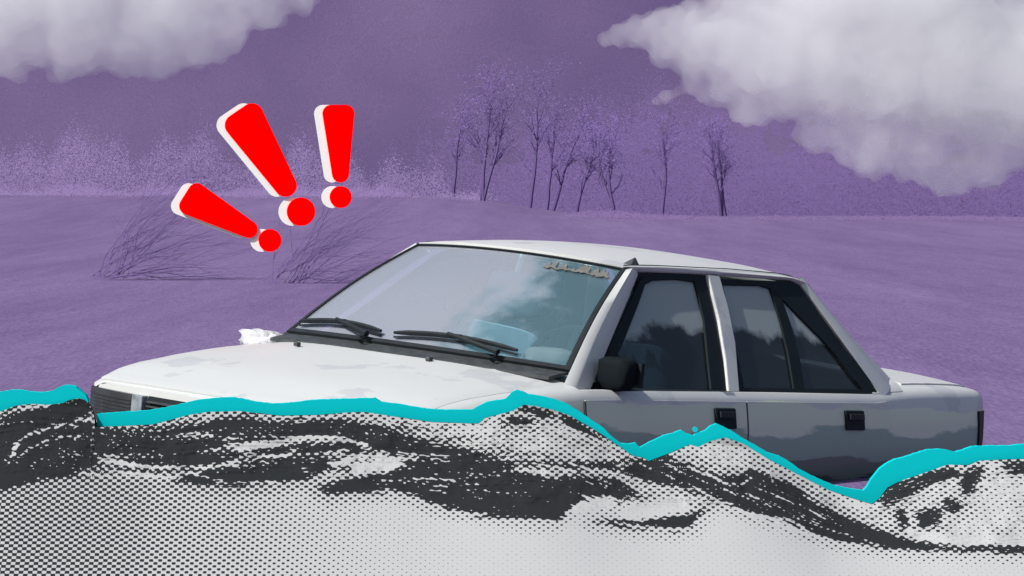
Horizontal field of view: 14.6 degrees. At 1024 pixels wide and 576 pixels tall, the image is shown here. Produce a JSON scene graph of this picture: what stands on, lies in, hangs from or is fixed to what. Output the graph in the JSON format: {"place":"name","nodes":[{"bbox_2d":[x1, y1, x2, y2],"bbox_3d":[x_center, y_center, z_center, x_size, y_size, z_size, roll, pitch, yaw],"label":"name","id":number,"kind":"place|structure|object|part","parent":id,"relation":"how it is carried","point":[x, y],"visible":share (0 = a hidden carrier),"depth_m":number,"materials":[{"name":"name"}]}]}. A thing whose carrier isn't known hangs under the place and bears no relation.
{"place":"outdoors","nodes":[
{"label":"outdoors","id":0,"kind":"place"},
{"bbox_2d":[0,0,1023,215],"bbox_3d":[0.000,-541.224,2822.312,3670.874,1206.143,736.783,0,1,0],"label":"sky","id":1,"kind":"structure","parent":0,"point":[136,72],"depth_m":3187.91,"materials":[{"name":"purple"}]},
{"bbox_2d":[0,398,1023,575],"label":"snowbank","id":2,"kind":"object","parent":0,"point":[525,490],"depth_m":12.27,"materials":[{"name":"white snow"}]},
{"bbox_2d":[0,384,89,411],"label":"crest ribbon","id":3,"kind":"object","parent":2,"relation":"on","point":[16,397],"visible":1,"depth_m":12.52,"materials":[{"name":"teal paint"}]},
{"bbox_2d":[97,390,1023,503],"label":"crest ribbon","id":4,"kind":"object","parent":2,"relation":"on","point":[884,477],"visible":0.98,"depth_m":12.52,"materials":[{"name":"teal paint"}]},
{"bbox_2d":[0,195,1023,489],"bbox_3d":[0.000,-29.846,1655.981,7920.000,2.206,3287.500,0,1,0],"label":"ground","id":5,"kind":"structure","parent":0,"point":[940,299],"depth_m":66.47,"materials":[{"name":"purple snow"}]},
{"bbox_2d":[86,103,308,280],"bbox_3d":[-4.617,-1.242,61.904,3.991,3.277,2.620,0,1,0],"label":"bare bush","id":6,"kind":"object","parent":5,"relation":"on","point":[122,268],"visible":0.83,"depth_m":62.00,"materials":[{"name":"purple plant"}]},
{"bbox_2d":[171,183,280,251],"bbox_3d":[-1.358,-0.335,19.015,0.525,0.326,0.044,0,1,0],"label":"exclamation mark","id":7,"kind":"object","parent":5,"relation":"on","point":[199,203],"visible":1,"depth_m":18.99,"materials":[{"name":"red plastic"}]},
{"bbox_2d":[0,177,480,201],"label":"grass","id":8,"kind":"structure","parent":5,"relation":"on","point":[236,193],"depth_m":174.63,"materials":[{"name":"purple plant"}]},
{"bbox_2d":[0,113,505,202],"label":"woodland","id":9,"kind":"object","parent":5,"relation":"on","point":[116,184],"visible":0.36,"depth_m":205.07,"materials":[{"name":"purple plant"}]},
{"bbox_2d":[216,103,314,225],"bbox_3d":[-1.169,-0.586,19.011,0.469,0.582,0.044,0,1,0],"label":"exclamation mark","id":10,"kind":"object","parent":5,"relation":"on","point":[245,131],"visible":1,"depth_m":18.99,"materials":[{"name":"red plastic"}]},
{"bbox_2d":[314,105,353,207],"bbox_3d":[-0.844,-0.625,19.010,0.192,0.490,0.044,0,1,0],"label":"exclamation mark","id":11,"kind":"object","parent":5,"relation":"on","point":[334,126],"visible":1,"depth_m":18.99,"materials":[{"name":"red plastic"}]},
{"bbox_2d":[263,105,456,283],"bbox_3d":[-2.057,-1.186,59.998,3.558,3.344,2.328,0,1,0],"label":"bare bush","id":12,"kind":"object","parent":5,"relation":"on","point":[310,257],"visible":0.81,"depth_m":60.00,"materials":[{"name":"purple plant"}]},
{"bbox_2d":[443,88,491,196],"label":"bare tree","id":13,"kind":"object","parent":5,"relation":"on","point":[457,155],"visible":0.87,"depth_m":184.83,"materials":[{"name":"purple plant"}]},
{"bbox_2d":[438,48,549,200],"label":"bare tree","id":14,"kind":"object","parent":5,"relation":"on","point":[483,187],"visible":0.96,"depth_m":180.14,"materials":[{"name":"purple plant"}]},
{"bbox_2d":[482,59,584,207],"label":"bare tree","id":15,"kind":"object","parent":5,"relation":"on","point":[535,149],"visible":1,"depth_m":174.86,"materials":[{"name":"purple plant"}]},
{"bbox_2d":[89,240,983,481],"bbox_3d":[0.155,0.539,15.780,1.809,1.450,4.418,7,2,37],"label":"sedan car","id":16,"kind":"object","parent":5,"relation":"on","point":[645,346],"visible":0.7,"depth_m":15.41,"materials":[{"name":"paint"}]},
{"bbox_3d":[-0.554,0.351,15.784,0.368,1.082,1.125,7,2,37],"label":"front door","id":17,"kind":"part","parent":16,"relation":"part of","materials":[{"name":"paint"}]},
{"bbox_3d":[0.044,0.387,16.601,0.343,1.077,1.040,7,2,37],"label":"rear door","id":18,"kind":"part","parent":16,"relation":"part of","materials":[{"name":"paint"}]},
{"bbox_3d":[0.480,0.480,15.006,0.368,1.082,1.125,7,2,37],"label":"front door","id":19,"kind":"part","parent":16,"relation":"part of","materials":[{"name":"paint"}]},
{"bbox_3d":[0.902,0.095,16.590,1.200,0.372,0.480,7,2,37],"label":"rear window","id":20,"kind":"part","parent":16,"relation":"part of","materials":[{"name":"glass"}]},
{"bbox_3d":[1.105,0.513,15.790,0.290,1.103,1.072,1,1,38],"label":"rear door","id":21,"kind":"part","parent":16,"relation":"part of","materials":[{"name":"paint"}]},
{"bbox_2d":[520,81,605,210],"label":"bare tree","id":22,"kind":"object","parent":5,"relation":"on","point":[567,163],"visible":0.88,"depth_m":177.83,"materials":[{"name":"purple plant"}]},
{"bbox_2d":[571,115,621,212],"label":"bare tree","id":23,"kind":"object","parent":5,"relation":"on","point":[582,181],"visible":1,"depth_m":171.80,"materials":[{"name":"purple plant"}]},
{"bbox_2d":[572,108,641,216],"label":"bare tree","id":24,"kind":"object","parent":5,"relation":"on","point":[609,196],"visible":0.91,"depth_m":176.13,"materials":[{"name":"purple plant"}]},
{"bbox_2d":[638,99,693,215],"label":"bare tree","id":25,"kind":"object","parent":5,"relation":"on","point":[665,159],"visible":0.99,"depth_m":181.90,"materials":[{"name":"purple plant"}]},
{"bbox_2d":[682,107,742,215],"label":"bare tree","id":26,"kind":"object","parent":5,"relation":"on","point":[721,206],"visible":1,"depth_m":187.72,"materials":[{"name":"purple plant"}]},
{"bbox_2d":[416,35,1023,216],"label":"woodland","id":27,"kind":"object","parent":5,"relation":"on","point":[965,197],"visible":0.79,"depth_m":251.50,"materials":[{"name":"purple plant"}]},
{"bbox_2d":[561,208,1023,222],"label":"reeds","id":28,"kind":"object","parent":5,"relation":"on","point":[633,216],"visible":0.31,"depth_m":145.02,"materials":[{"name":"purple plant"}]}
]}

